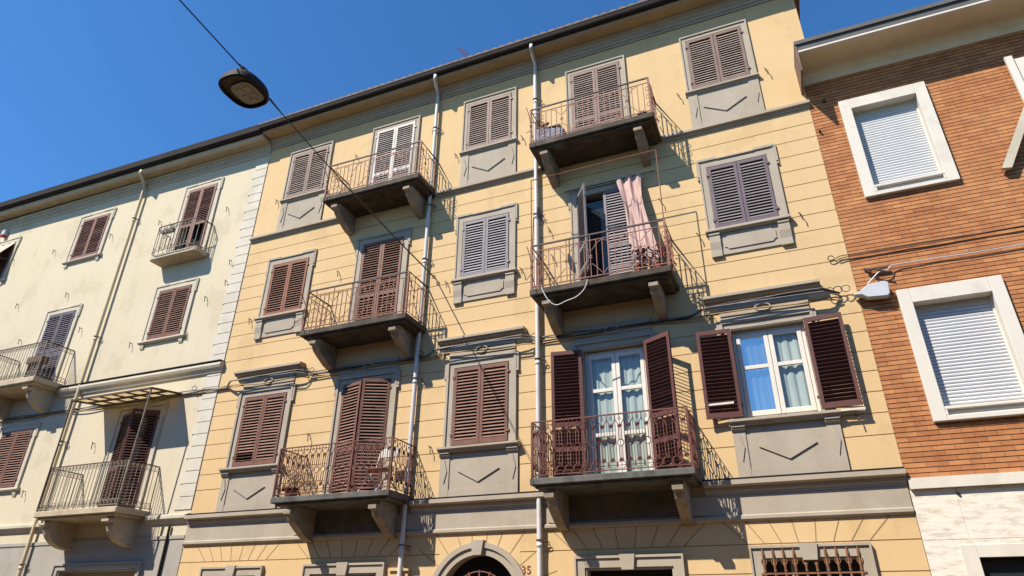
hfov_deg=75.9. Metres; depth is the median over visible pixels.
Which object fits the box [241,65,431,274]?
lamp feed cable
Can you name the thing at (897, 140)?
window
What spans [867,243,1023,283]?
cable
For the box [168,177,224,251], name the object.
balcony door
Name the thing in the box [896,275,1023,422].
window
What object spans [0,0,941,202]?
sky
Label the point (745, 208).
window
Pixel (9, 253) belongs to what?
window
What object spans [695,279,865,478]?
window
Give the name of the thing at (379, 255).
balcony door
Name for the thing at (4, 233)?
alarm box
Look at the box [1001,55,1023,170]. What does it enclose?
window
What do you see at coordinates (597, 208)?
balcony door
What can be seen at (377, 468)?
folding chair
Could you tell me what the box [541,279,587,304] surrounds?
cable
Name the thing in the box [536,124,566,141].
storage box
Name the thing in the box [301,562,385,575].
window
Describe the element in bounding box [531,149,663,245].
curtain frame
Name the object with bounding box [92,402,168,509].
balcony door
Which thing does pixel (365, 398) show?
balcony door
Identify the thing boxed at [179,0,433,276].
span cable
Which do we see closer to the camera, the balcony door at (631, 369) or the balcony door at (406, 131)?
the balcony door at (631, 369)
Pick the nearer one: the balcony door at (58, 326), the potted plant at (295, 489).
the potted plant at (295, 489)
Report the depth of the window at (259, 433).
14.95 m
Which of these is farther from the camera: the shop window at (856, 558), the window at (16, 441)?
the window at (16, 441)
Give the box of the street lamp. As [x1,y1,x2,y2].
[218,66,268,108]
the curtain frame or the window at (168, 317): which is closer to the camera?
the curtain frame
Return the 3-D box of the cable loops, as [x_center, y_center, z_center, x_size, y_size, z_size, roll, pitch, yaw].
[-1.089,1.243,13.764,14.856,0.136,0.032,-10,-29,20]
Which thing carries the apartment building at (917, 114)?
on the road
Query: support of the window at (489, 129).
in the apartment building at (761, 440)
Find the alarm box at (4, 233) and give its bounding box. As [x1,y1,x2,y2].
[0,230,8,237]
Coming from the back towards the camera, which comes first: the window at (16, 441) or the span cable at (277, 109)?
the window at (16, 441)
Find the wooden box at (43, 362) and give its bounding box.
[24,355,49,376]
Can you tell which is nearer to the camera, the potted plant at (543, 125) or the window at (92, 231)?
the potted plant at (543, 125)
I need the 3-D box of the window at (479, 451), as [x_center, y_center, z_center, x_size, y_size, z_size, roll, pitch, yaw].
[-0.613,2.458,13.079,1.980,3.260,0.460,-10,-29,20]
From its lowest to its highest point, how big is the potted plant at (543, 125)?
0.339 m
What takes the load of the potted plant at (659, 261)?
on the apartment building at (761, 440)
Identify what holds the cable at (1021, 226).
attached to the apartment building at (917, 114)
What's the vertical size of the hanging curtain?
2.567 m
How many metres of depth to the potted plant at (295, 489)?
13.10 m
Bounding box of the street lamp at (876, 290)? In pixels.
[854,281,889,299]
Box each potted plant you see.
[284,470,300,496]
[539,120,548,128]
[581,267,592,280]
[627,243,651,270]
[650,237,669,267]
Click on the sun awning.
(4, 247)
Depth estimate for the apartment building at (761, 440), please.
13.29 m
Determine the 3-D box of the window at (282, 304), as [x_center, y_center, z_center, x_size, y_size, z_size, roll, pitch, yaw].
[-5.694,0.188,16.679,1.560,2.305,0.390,-10,-29,20]
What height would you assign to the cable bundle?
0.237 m
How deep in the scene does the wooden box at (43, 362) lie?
18.83 m
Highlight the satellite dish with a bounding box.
[532,206,544,244]
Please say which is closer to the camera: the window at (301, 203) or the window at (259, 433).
the window at (259, 433)
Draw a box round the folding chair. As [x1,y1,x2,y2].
[358,446,399,491]
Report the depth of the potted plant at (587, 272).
12.81 m
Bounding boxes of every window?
[0,236,21,285]
[0,421,41,496]
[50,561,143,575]
[61,207,116,268]
[137,277,199,349]
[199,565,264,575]
[215,361,305,512]
[253,249,317,339]
[276,140,334,230]
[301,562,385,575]
[436,326,526,497]
[451,203,517,304]
[459,87,517,185]
[574,553,685,575]
[679,19,764,127]
[695,143,793,258]
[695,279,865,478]
[748,542,877,575]
[838,81,960,198]
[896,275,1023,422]
[959,543,1023,575]
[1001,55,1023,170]
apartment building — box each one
[0,125,271,575]
[177,0,930,575]
[793,0,1023,575]
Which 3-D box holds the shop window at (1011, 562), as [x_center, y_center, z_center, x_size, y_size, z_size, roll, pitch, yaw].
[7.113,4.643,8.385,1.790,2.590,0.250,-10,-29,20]
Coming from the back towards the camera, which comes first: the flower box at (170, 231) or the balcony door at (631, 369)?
the flower box at (170, 231)
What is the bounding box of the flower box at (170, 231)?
[161,223,177,234]
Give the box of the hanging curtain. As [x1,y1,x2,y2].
[615,173,660,265]
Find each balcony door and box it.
[28,303,83,381]
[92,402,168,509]
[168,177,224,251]
[322,356,400,493]
[347,227,411,322]
[366,115,420,185]
[551,317,683,476]
[565,55,629,132]
[568,181,636,281]
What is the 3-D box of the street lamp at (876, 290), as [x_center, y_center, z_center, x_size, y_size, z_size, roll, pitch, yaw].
[6.050,0.063,11.055,0.549,0.278,0.140,-10,-29,20]
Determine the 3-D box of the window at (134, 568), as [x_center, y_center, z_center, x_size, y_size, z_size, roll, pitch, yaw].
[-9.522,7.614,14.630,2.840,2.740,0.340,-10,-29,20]
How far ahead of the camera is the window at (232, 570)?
13.58 m
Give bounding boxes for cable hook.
[863,265,888,272]
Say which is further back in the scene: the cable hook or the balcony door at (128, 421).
the balcony door at (128, 421)
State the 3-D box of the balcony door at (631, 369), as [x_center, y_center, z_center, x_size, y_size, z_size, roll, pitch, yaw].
[1.865,1.996,12.026,2.335,3.020,0.684,-10,-29,20]
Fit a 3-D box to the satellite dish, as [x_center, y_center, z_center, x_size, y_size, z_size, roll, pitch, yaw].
[0.582,-1.243,13.538,0.292,1.040,0.191,22,-34,-35]
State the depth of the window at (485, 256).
14.71 m
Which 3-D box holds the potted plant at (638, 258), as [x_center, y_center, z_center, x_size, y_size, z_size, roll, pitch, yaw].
[2.428,-0.537,12.414,0.386,0.688,0.421,21,-34,-34]
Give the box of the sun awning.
[0,242,15,259]
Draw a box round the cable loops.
[192,285,849,390]
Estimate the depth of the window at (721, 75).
14.31 m
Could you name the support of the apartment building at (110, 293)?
on the road
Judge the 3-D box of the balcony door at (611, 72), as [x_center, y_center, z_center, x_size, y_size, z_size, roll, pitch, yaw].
[2.027,-4.186,15.395,1.470,2.640,0.316,-10,-29,20]
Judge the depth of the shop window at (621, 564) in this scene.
10.76 m
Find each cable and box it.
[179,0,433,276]
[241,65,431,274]
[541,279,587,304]
[827,225,1023,260]
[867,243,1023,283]
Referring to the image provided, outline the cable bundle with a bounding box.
[0,287,840,423]

